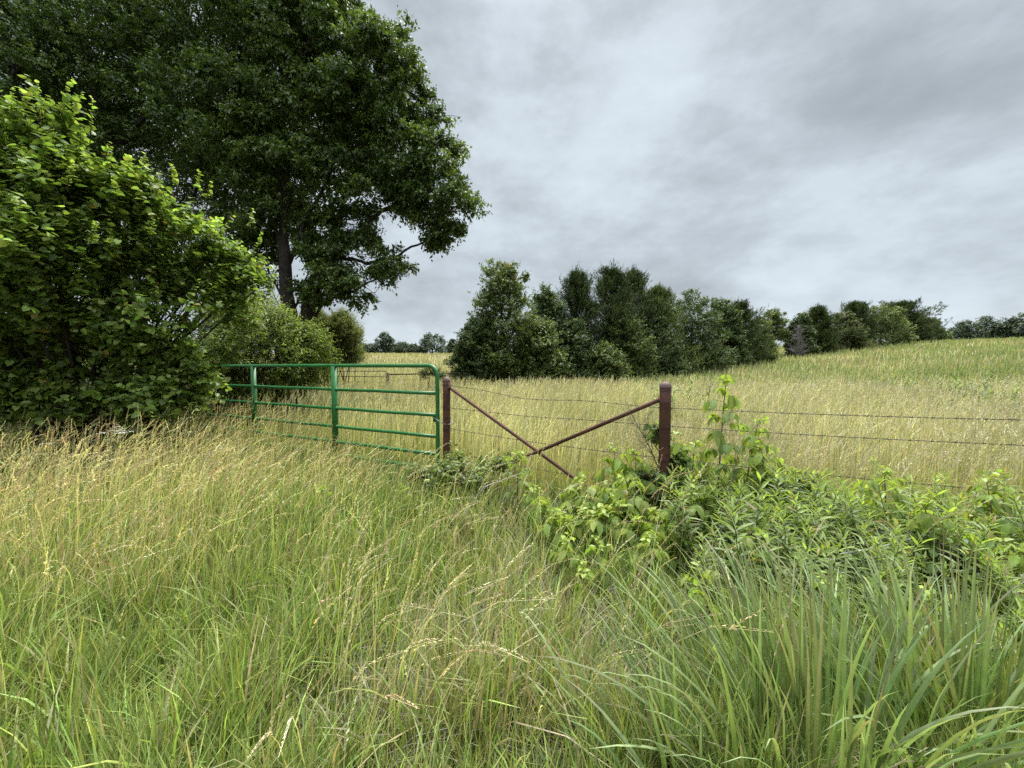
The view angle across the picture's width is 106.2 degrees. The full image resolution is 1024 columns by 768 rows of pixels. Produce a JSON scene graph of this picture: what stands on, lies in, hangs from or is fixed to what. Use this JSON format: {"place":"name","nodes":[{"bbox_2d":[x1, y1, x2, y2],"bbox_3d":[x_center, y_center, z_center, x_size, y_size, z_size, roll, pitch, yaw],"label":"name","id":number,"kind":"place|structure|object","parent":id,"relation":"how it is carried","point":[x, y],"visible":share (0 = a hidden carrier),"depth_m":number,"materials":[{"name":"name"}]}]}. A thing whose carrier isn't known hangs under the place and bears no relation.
{"place":"outdoors","nodes":[
{"label":"outdoors","id":0,"kind":"place"},
{"bbox_2d":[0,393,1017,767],"bbox_3d":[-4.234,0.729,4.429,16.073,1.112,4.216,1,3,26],"label":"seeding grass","id":1,"kind":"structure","parent":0,"point":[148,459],"depth_m":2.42,"materials":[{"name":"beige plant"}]},
{"bbox_2d":[0,341,1023,767],"bbox_3d":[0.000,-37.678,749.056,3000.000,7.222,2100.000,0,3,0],"label":"ground","id":2,"kind":"structure","parent":0,"point":[474,457],"depth_m":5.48,"materials":[{"name":"green plant"}]},
{"bbox_2d":[0,307,258,445],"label":"thicket bush","id":3,"kind":"object","parent":2,"relation":"on","point":[200,334],"visible":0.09,"depth_m":7.24,"materials":[{"name":"green plant"}]},
{"bbox_2d":[0,74,277,475],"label":"redbud shrub","id":4,"kind":"object","parent":2,"relation":"on","point":[55,342],"visible":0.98,"depth_m":4.88,"materials":[{"name":"green plant"}]},
{"bbox_2d":[0,0,279,323],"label":"elm tree","id":5,"kind":"object","parent":2,"relation":"on","point":[140,38],"visible":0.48,"depth_m":15.17,"materials":[{"name":"green plant"}]},
{"bbox_2d":[170,284,346,426],"bbox_3d":[-5.581,-0.658,8.452,2.427,3.515,4.023,0,3,8],"label":"thicket bush","id":6,"kind":"object","parent":2,"relation":"on","point":[290,340],"visible":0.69,"depth_m":8.38,"materials":[{"name":"green plant"}]},
{"bbox_2d":[206,364,439,467],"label":"field gate","id":7,"kind":"structure","parent":2,"relation":"on","point":[334,390],"depth_m":5.54,"materials":[{"name":"green metal"}]},
{"bbox_2d":[169,0,492,398],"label":"elm tree","id":8,"kind":"object","parent":2,"relation":"on","point":[382,121],"visible":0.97,"depth_m":14.18,"materials":[{"name":"green plant"}]},
{"bbox_2d":[314,307,367,393],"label":"willow bush","id":9,"kind":"object","parent":2,"relation":"on","point":[350,333],"visible":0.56,"depth_m":17.62,"materials":[{"name":"green plant"}]},
{"bbox_2d":[373,332,395,353],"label":"distant tree","id":10,"kind":"object","parent":2,"relation":"on","point":[381,343],"visible":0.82,"depth_m":149.50,"materials":[{"name":"green plant"}]},
{"bbox_2d":[412,332,451,353],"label":"distant tree","id":11,"kind":"object","parent":2,"relation":"on","point":[427,344],"visible":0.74,"depth_m":147.99,"materials":[{"name":"green plant"}]},
{"bbox_2d":[395,441,520,500],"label":"bramble","id":12,"kind":"object","parent":2,"relation":"on","point":[455,462],"visible":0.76,"depth_m":4.00,"materials":[{"name":"green plant"}]},
{"bbox_2d":[443,316,507,386],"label":"bushy tree","id":13,"kind":"object","parent":2,"relation":"on","point":[462,355],"visible":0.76,"depth_m":25.90,"materials":[{"name":"green plant"}]},
{"bbox_2d":[461,258,545,387],"bbox_3d":[-0.744,-4.146,27.809,6.564,10.001,6.150,2,3,36],"label":"hardwood tree","id":14,"kind":"object","parent":2,"relation":"on","point":[504,285],"visible":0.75,"depth_m":26.58,"materials":[{"name":"green plant"}]},
{"bbox_2d":[502,448,535,518],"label":"hardwood sapling","id":15,"kind":"object","parent":2,"relation":"on","point":[519,482],"visible":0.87,"depth_m":3.59,"materials":[{"name":"green plant"}]},
{"bbox_2d":[47,336,1023,529],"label":"hay field grass","id":16,"kind":"structure","parent":2,"relation":"on","point":[899,458],"depth_m":6.59,"materials":[{"name":"beige plant"}]},
{"bbox_2d":[504,315,576,384],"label":"bushy tree","id":17,"kind":"object","parent":2,"relation":"on","point":[553,357],"visible":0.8,"depth_m":26.84,"materials":[{"name":"green plant"}]},
{"bbox_2d":[518,483,562,541],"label":"hardwood sapling","id":18,"kind":"object","parent":2,"relation":"on","point":[528,501],"visible":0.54,"depth_m":3.00,"materials":[{"name":"green plant"}]},
{"bbox_2d":[519,281,578,378],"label":"hardwood tree","id":19,"kind":"object","parent":2,"relation":"on","point":[545,303],"visible":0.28,"depth_m":29.46,"materials":[{"name":"green plant"}]},
{"bbox_2d":[529,506,585,574],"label":"hardwood sapling","id":20,"kind":"object","parent":2,"relation":"on","point":[546,528],"visible":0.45,"depth_m":2.62,"materials":[{"name":"green plant"}]},
{"bbox_2d":[551,316,603,383],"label":"bushy tree","id":21,"kind":"object","parent":2,"relation":"on","point":[578,331],"visible":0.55,"depth_m":28.72,"materials":[{"name":"green plant"}]},
{"bbox_2d":[559,470,599,534],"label":"hardwood sapling","id":22,"kind":"object","parent":2,"relation":"on","point":[579,503],"visible":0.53,"depth_m":2.92,"materials":[{"name":"green plant"}]},
{"bbox_2d":[546,530,613,602],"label":"hardwood sapling","id":23,"kind":"object","parent":2,"relation":"on","point":[569,551],"visible":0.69,"depth_m":2.19,"materials":[{"name":"green plant"}]},
{"bbox_2d":[573,561,600,629],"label":"hardwood sapling","id":24,"kind":"object","parent":2,"relation":"on","point":[578,585],"visible":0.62,"depth_m":1.96,"materials":[{"name":"green plant"}]},
{"bbox_2d":[553,262,623,369],"bbox_3d":[5.102,-4.963,31.923,8.110,10.441,7.817,1,3,22],"label":"cedar tree","id":25,"kind":"object","parent":2,"relation":"on","point":[576,288],"visible":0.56,"depth_m":31.15,"materials":[{"name":"green plant"}]},
{"bbox_2d":[565,504,615,550],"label":"hardwood sapling","id":26,"kind":"object","parent":2,"relation":"on","point":[580,530],"visible":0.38,"depth_m":2.63,"materials":[{"name":"green plant"}]},
{"bbox_2d":[573,339,634,386],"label":"bushy tree","id":27,"kind":"object","parent":2,"relation":"on","point":[612,366],"visible":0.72,"depth_m":28.46,"materials":[{"name":"green plant"}]},
{"bbox_2d":[579,494,639,570],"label":"hardwood sapling","id":28,"kind":"object","parent":2,"relation":"on","point":[613,519],"visible":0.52,"depth_m":2.52,"materials":[{"name":"green plant"}]},
{"bbox_2d":[594,442,634,509],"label":"hardwood sapling","id":29,"kind":"object","parent":2,"relation":"on","point":[616,463],"visible":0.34,"depth_m":3.08,"materials":[{"name":"green plant"}]},
{"bbox_2d":[594,469,654,531],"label":"hardwood sapling","id":30,"kind":"object","parent":2,"relation":"on","point":[639,503],"visible":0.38,"depth_m":2.70,"materials":[{"name":"green plant"}]},
{"bbox_2d":[570,258,682,378],"bbox_3d":[9.301,-5.402,33.782,10.664,11.092,10.780,1,3,23],"label":"cedar tree","id":31,"kind":"object","parent":2,"relation":"on","point":[610,281],"visible":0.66,"depth_m":32.31,"materials":[{"name":"green plant"}]},
{"bbox_2d":[596,310,659,379],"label":"bushy tree","id":32,"kind":"object","parent":2,"relation":"on","point":[634,351],"visible":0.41,"depth_m":31.72,"materials":[{"name":"green plant"}]},
{"bbox_2d":[614,445,655,522],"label":"hardwood sapling","id":33,"kind":"object","parent":2,"relation":"on","point":[647,468],"visible":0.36,"depth_m":2.99,"materials":[{"name":"green plant"}]},
{"bbox_2d":[594,264,689,374],"bbox_3d":[12.100,-5.814,36.774,10.592,11.400,10.296,0,3,0],"label":"cedar tree","id":34,"kind":"object","parent":2,"relation":"on","point":[640,282],"visible":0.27,"depth_m":35.94,"materials":[{"name":"green plant"}]},
{"bbox_2d":[520,585,766,767],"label":"grass clump","id":35,"kind":"object","parent":2,"relation":"on","point":[664,726],"visible":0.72,"depth_m":1.12,"materials":[{"name":"green plant"}]},
{"bbox_2d":[612,393,674,487],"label":"dead bush","id":36,"kind":"object","parent":2,"relation":"on","point":[645,437],"visible":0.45,"depth_m":3.21,"materials":[{"name":"plant"}]},
{"bbox_2d":[614,530,674,610],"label":"hardwood sapling","id":37,"kind":"object","parent":2,"relation":"on","point":[645,539],"visible":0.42,"depth_m":2.21,"materials":[{"name":"green plant"}]},
{"bbox_2d":[607,507,693,590],"bbox_3d":[0.890,1.056,2.478,0.569,0.573,0.464,-2,3,-34],"label":"hardwood sapling","id":38,"kind":"object","parent":2,"relation":"on","point":[642,529],"visible":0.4,"depth_m":2.45,"materials":[{"name":"green plant"}]},
{"bbox_2d":[638,315,693,378],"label":"bushy tree","id":39,"kind":"object","parent":2,"relation":"on","point":[673,356],"visible":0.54,"depth_m":35.18,"materials":[{"name":"green plant"}]},
{"bbox_2d":[639,281,729,374],"bbox_3d":[15.414,-5.337,38.848,10.878,9.984,7.977,0,3,0],"label":"cedar tree","id":40,"kind":"object","parent":2,"relation":"on","point":[667,292],"visible":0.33,"depth_m":37.23,"materials":[{"name":"green plant"}]},
{"bbox_2d":[656,431,712,501],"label":"hardwood sapling","id":41,"kind":"object","parent":2,"relation":"on","point":[676,447],"visible":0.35,"depth_m":3.23,"materials":[{"name":"green plant"}]},
{"bbox_2d":[657,474,730,572],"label":"goldenrod plant","id":42,"kind":"object","parent":2,"relation":"on","point":[683,508],"visible":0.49,"depth_m":2.56,"materials":[{"name":"green plant"}]},
{"bbox_2d":[663,475,738,543],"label":"hardwood sapling","id":43,"kind":"object","parent":2,"relation":"on","point":[701,512],"visible":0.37,"depth_m":2.69,"materials":[{"name":"green plant"}]},
{"bbox_2d":[669,504,741,586],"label":"goldenrod plant","id":44,"kind":"object","parent":2,"relation":"on","point":[694,544],"visible":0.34,"depth_m":2.40,"materials":[{"name":"green plant"}]},
{"bbox_2d":[671,288,740,374],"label":"hardwood tree","id":45,"kind":"object","parent":2,"relation":"on","point":[691,327],"visible":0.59,"depth_m":39.84,"materials":[{"name":"green plant"}]},
{"bbox_2d":[676,561,740,653],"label":"hardwood sapling","id":46,"kind":"object","parent":2,"relation":"on","point":[691,579],"visible":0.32,"depth_m":1.75,"materials":[{"name":"green plant"}]},
{"bbox_2d":[667,478,758,572],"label":"goldenrod plant","id":47,"kind":"object","parent":2,"relation":"on","point":[738,492],"visible":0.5,"depth_m":2.39,"materials":[{"name":"green plant"}]},
{"bbox_2d":[683,375,753,496],"bbox_3d":[1.564,0.607,2.863,0.367,1.358,0.397,-2,3,-31],"label":"hardwood sapling","id":48,"kind":"object","parent":2,"relation":"on","point":[718,435],"visible":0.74,"depth_m":2.83,"materials":[{"name":"green plant"}]},
{"bbox_2d":[688,532,764,617],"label":"goldenrod plant","id":49,"kind":"object","parent":2,"relation":"on","point":[702,556],"visible":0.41,"depth_m":1.99,"materials":[{"name":"green plant"}]},
{"bbox_2d":[701,297,755,367],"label":"hardwood tree","id":50,"kind":"object","parent":2,"relation":"on","point":[736,339],"visible":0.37,"depth_m":45.25,"materials":[{"name":"green plant"}]},
{"bbox_2d":[442,377,1023,528],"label":"barbed wire fence","id":51,"kind":"object","parent":2,"relation":"on","point":[663,399],"visible":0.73,"depth_m":3.20,"materials":[{"name":"metal"}]},
{"bbox_2d":[633,420,691,513],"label":"vine","id":52,"kind":"object","parent":51,"relation":"attached to","point":[642,475],"visible":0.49,"depth_m":3.09,"materials":[{"name":"green plant"}]},
{"bbox_2d":[705,506,769,572],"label":"goldenrod plant","id":53,"kind":"object","parent":2,"relation":"on","point":[717,539],"visible":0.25,"depth_m":2.19,"materials":[{"name":"green plant"}]},
{"bbox_2d":[671,403,812,571],"bbox_3d":[1.325,0.702,2.322,0.656,1.216,0.719,-1,3,-22],"label":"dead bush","id":54,"kind":"object","parent":2,"relation":"on","point":[738,487],"visible":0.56,"depth_m":2.34,"materials":[{"name":"plant"}]},
{"bbox_2d":[712,464,779,588],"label":"goldenrod plant","id":55,"kind":"object","parent":2,"relation":"on","point":[747,516],"visible":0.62,"depth_m":2.13,"materials":[{"name":"green plant"}]},
{"bbox_2d":[722,413,778,504],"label":"hardwood sapling","id":56,"kind":"object","parent":2,"relation":"on","point":[749,440],"visible":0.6,"depth_m":2.95,"materials":[{"name":"green plant"}]},
{"bbox_2d":[725,298,780,362],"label":"cedar tree","id":57,"kind":"object","parent":2,"relation":"on","point":[747,318],"visible":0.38,"depth_m":47.45,"materials":[{"name":"green plant"}]},
{"bbox_2d":[732,519,778,595],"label":"hardwood sapling","id":58,"kind":"object","parent":2,"relation":"on","point":[753,546],"visible":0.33,"depth_m":2.07,"materials":[{"name":"green plant"}]},
{"bbox_2d":[731,440,789,523],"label":"hardwood sapling","id":59,"kind":"object","parent":2,"relation":"on","point":[755,459],"visible":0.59,"depth_m":2.83,"materials":[{"name":"green plant"}]},
{"bbox_2d":[709,483,817,576],"bbox_3d":[1.526,0.984,2.371,0.591,0.638,0.364,2,3,35],"label":"goldenrod plant","id":60,"kind":"object","parent":2,"relation":"on","point":[778,499],"visible":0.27,"depth_m":2.39,"materials":[{"name":"green plant"}]},
{"bbox_2d":[746,319,784,363],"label":"bushy tree","id":61,"kind":"object","parent":2,"relation":"on","point":[773,356],"visible":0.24,"depth_m":50.87,"materials":[{"name":"green plant"}]},
{"bbox_2d":[525,510,1023,767],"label":"grass clump","id":62,"kind":"object","parent":2,"relation":"on","point":[759,646],"visible":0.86,"depth_m":1.12,"materials":[{"name":"green plant"}]},
{"bbox_2d":[719,464,831,533],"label":"goldenrod plant","id":63,"kind":"object","parent":2,"relation":"on","point":[821,484],"visible":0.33,"depth_m":2.51,"materials":[{"name":"green plant"}]},
{"bbox_2d":[760,306,792,343],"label":"hardwood tree","id":64,"kind":"object","parent":2,"relation":"on","point":[776,321],"visible":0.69,"depth_m":60.37,"materials":[{"name":"green plant"}]},
{"bbox_2d":[721,531,838,611],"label":"goldenrod plant","id":65,"kind":"object","parent":2,"relation":"on","point":[818,552],"visible":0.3,"depth_m":1.86,"materials":[{"name":"green plant"}]},
{"bbox_2d":[752,504,821,615],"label":"goldenrod plant","id":66,"kind":"object","parent":2,"relation":"on","point":[766,537],"visible":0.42,"depth_m":1.95,"materials":[{"name":"green plant"}]},
{"bbox_2d":[782,312,822,356],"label":"hardwood tree","id":67,"kind":"object","parent":2,"relation":"on","point":[802,319],"visible":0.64,"depth_m":59.89,"materials":[{"name":"green plant"}]},
{"bbox_2d":[583,334,1023,425],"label":"field weeds","id":68,"kind":"object","parent":2,"relation":"on","point":[906,382],"visible":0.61,"depth_m":21.11,"materials":[{"name":"green plant"}]},
{"bbox_2d":[743,464,872,530],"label":"bramble","id":69,"kind":"object","parent":2,"relation":"on","point":[798,488],"visible":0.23,"depth_m":2.78,"materials":[{"name":"green plant"}]},
{"bbox_2d":[784,490,842,590],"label":"goldenrod plant","id":70,"kind":"object","parent":2,"relation":"on","point":[806,521],"visible":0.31,"depth_m":2.24,"materials":[{"name":"green plant"}]},
{"bbox_2d":[755,499,887,605],"bbox_3d":[1.649,0.981,2.042,0.544,0.664,0.404,-1,3,-20],"label":"goldenrod plant","id":71,"kind":"object","parent":2,"relation":"on","point":[820,536],"visible":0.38,"depth_m":2.10,"materials":[{"name":"green plant"}]},
{"bbox_2d":[775,500,875,580],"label":"goldenrod plant","id":72,"kind":"object","parent":2,"relation":"on","point":[829,522],"visible":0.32,"depth_m":2.29,"materials":[{"name":"green plant"}]},
{"bbox_2d":[784,488,872,578],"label":"goldenrod plant","id":73,"kind":"object","parent":2,"relation":"on","point":[860,507],"visible":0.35,"depth_m":2.37,"materials":[{"name":"green plant"}]},
{"bbox_2d":[800,303,860,351],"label":"cedar tree","id":74,"kind":"object","parent":2,"relation":"on","point":[818,315],"visible":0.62,"depth_m":62.19,"materials":[{"name":"green plant"}]},
{"bbox_2d":[678,517,1023,767],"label":"grass clump","id":75,"kind":"object","parent":2,"relation":"on","point":[963,684],"visible":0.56,"depth_m":1.23,"materials":[{"name":"green plant"}]},
{"bbox_2d":[830,309,877,350],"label":"hardwood tree","id":76,"kind":"object","parent":2,"relation":"on","point":[859,339],"visible":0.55,"depth_m":67.08,"materials":[{"name":"green plant"}]},
{"bbox_2d":[781,528,935,614],"bbox_3d":[1.681,1.006,1.918,0.585,0.632,0.360,1,3,23],"label":"goldenrod plant","id":77,"kind":"object","parent":2,"relation":"on","point":[839,546],"visible":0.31,"depth_m":1.85,"materials":[{"name":"green plant"}]},
{"bbox_2d":[795,515,929,590],"bbox_3d":[1.983,1.075,2.272,0.604,0.671,0.742,1,3,24],"label":"plant","id":78,"kind":"object","parent":2,"relation":"on","point":[859,532],"visible":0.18,"depth_m":2.17,"materials":[{"name":"green plant"}]},
{"bbox_2d":[831,299,910,344],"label":"cedar tree","id":79,"kind":"object","parent":2,"relation":"on","point":[860,309],"visible":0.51,"depth_m":71.02,"materials":[{"name":"green plant"}]},
{"bbox_2d":[808,480,946,541],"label":"goldenrod plant","id":80,"kind":"object","parent":2,"relation":"on","point":[911,509],"visible":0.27,"depth_m":2.41,"materials":[{"name":"green plant"}]},
{"bbox_2d":[847,465,910,539],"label":"hardwood sapling","id":81,"kind":"object","parent":2,"relation":"on","point":[898,497],"visible":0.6,"depth_m":2.51,"materials":[{"name":"green plant"}]},
{"bbox_2d":[838,517,920,619],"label":"goldenrod plant","id":82,"kind":"object","parent":2,"relation":"on","point":[863,557],"visible":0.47,"depth_m":1.95,"materials":[{"name":"green plant"}]},
{"bbox_2d":[856,538,907,632],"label":"goldenrod plant","id":83,"kind":"object","parent":2,"relation":"on","point":[881,564],"visible":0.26,"depth_m":1.85,"materials":[{"name":"green plant"}]},
{"bbox_2d":[863,301,919,345],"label":"hardwood tree","id":84,"kind":"object","parent":2,"relation":"on","point":[896,315],"visible":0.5,"depth_m":75.30,"materials":[{"name":"green plant"}]},
{"bbox_2d":[834,486,956,559],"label":"goldenrod plant","id":85,"kind":"object","parent":2,"relation":"on","point":[951,508],"visible":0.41,"depth_m":2.30,"materials":[{"name":"green plant"}]},
{"bbox_2d":[872,296,955,342],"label":"cedar tree","id":86,"kind":"object","parent":2,"relation":"on","point":[910,306],"visible":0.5,"depth_m":83.08,"materials":[{"name":"green plant"}]},
{"bbox_2d":[834,528,997,607],"bbox_3d":[1.985,1.002,1.969,0.511,0.623,0.379,0,3,3],"label":"goldenrod plant","id":87,"kind":"object","parent":2,"relation":"on","point":[938,566],"visible":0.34,"depth_m":1.87,"materials":[{"name":"green plant"}]},
{"bbox_2d":[866,475,968,570],"bbox_3d":[2.288,0.912,2.218,0.421,0.760,0.388,0,3,0],"label":"goldenrod plant","id":88,"kind":"object","parent":2,"relation":"on","point":[883,494],"visible":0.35,"depth_m":2.24,"materials":[{"name":"green plant"}]},
{"bbox_2d":[868,455,970,535],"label":"goldenrod plant","id":89,"kind":"object","parent":2,"relation":"on","point":[958,498],"visible":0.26,"depth_m":2.78,"materials":[{"name":"green plant"}]},
{"bbox_2d":[886,470,990,535],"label":"goldenrod plant","id":90,"kind":"object","parent":2,"relation":"on","point":[934,479],"visible":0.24,"depth_m":2.72,"materials":[{"name":"green plant"}]},
{"bbox_2d":[894,494,1005,547],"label":"goldenrod plant","id":91,"kind":"object","parent":2,"relation":"on","point":[993,521],"visible":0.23,"depth_m":2.12,"materials":[{"name":"green plant"}]},
{"bbox_2d":[878,515,1023,631],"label":"bramble","id":92,"kind":"object","parent":2,"relation":"on","point":[954,543],"visible":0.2,"depth_m":1.96,"materials":[{"name":"green plant"}]},
{"bbox_2d":[912,585,991,657],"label":"hardwood sapling","id":93,"kind":"object","parent":2,"relation":"on","point":[924,593],"visible":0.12,"depth_m":1.59,"materials":[{"name":"green plant"}]},
{"bbox_2d":[905,496,1000,583],"bbox_3d":[2.402,0.945,2.110,0.417,0.692,0.329,1,3,22],"label":"hardwood sapling","id":94,"kind":"object","parent":2,"relation":"on","point":[923,522],"visible":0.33,"depth_m":2.06,"materials":[{"name":"green plant"}]},
{"bbox_2d":[947,319,992,339],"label":"distant tree","id":95,"kind":"object","parent":2,"relation":"on","point":[961,331],"visible":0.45,"depth_m":132.45,"materials":[{"name":"green plant"}]},
{"bbox_2d":[940,561,1023,657],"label":"goldenrod plant","id":96,"kind":"object","parent":2,"relation":"on","point":[1019,601],"visible":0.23,"depth_m":1.63,"materials":[{"name":"green plant"}]},
{"bbox_2d":[966,315,1011,338],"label":"distant tree","id":97,"kind":"object","parent":2,"relation":"on","point":[988,319],"visible":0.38,"depth_m":132.70,"materials":[{"name":"green plant"}]},
{"bbox_2d":[963,469,1023,588],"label":"hardwood sapling","id":98,"kind":"object","parent":2,"relation":"on","point":[1008,528],"visible":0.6,"depth_m":2.20,"materials":[{"name":"green plant"}]},
{"bbox_2d":[973,550,1023,626],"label":"goldenrod plant","id":99,"kind":"object","parent":2,"relation":"on","point":[1005,572],"visible":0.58,"depth_m":1.73,"materials":[{"name":"green plant"}]},
{"bbox_2d":[973,475,1023,553],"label":"goldenrod plant","id":100,"kind":"object","parent":2,"relation":"on","point":[1018,507],"visible":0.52,"depth_m":2.37,"materials":[{"name":"green plant"}]},
{"bbox_2d":[975,553,1023,645],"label":"goldenrod plant","id":101,"kind":"object","parent":2,"relation":"on","point":[1018,611],"visible":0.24,"depth_m":1.75,"materials":[{"name":"green plant"}]},
{"bbox_2d":[997,312,1023,337],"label":"distant tree","id":102,"kind":"object","parent":2,"relation":"on","point":[1020,325],"visible":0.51,"depth_m":128.41,"materials":[{"name":"green plant"}]},
{"bbox_2d":[0,0,1023,353],"label":"sky","id":103,"kind":"structure","parent":0,"point":[793,156],"materials":[{"name":"grey"}]},
{"bbox_2d":[218,469,912,767],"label":"dry grass","id":104,"kind":"structure","parent":0,"point":[403,644],"depth_m":1.57,"materials":[{"name":"plant"}]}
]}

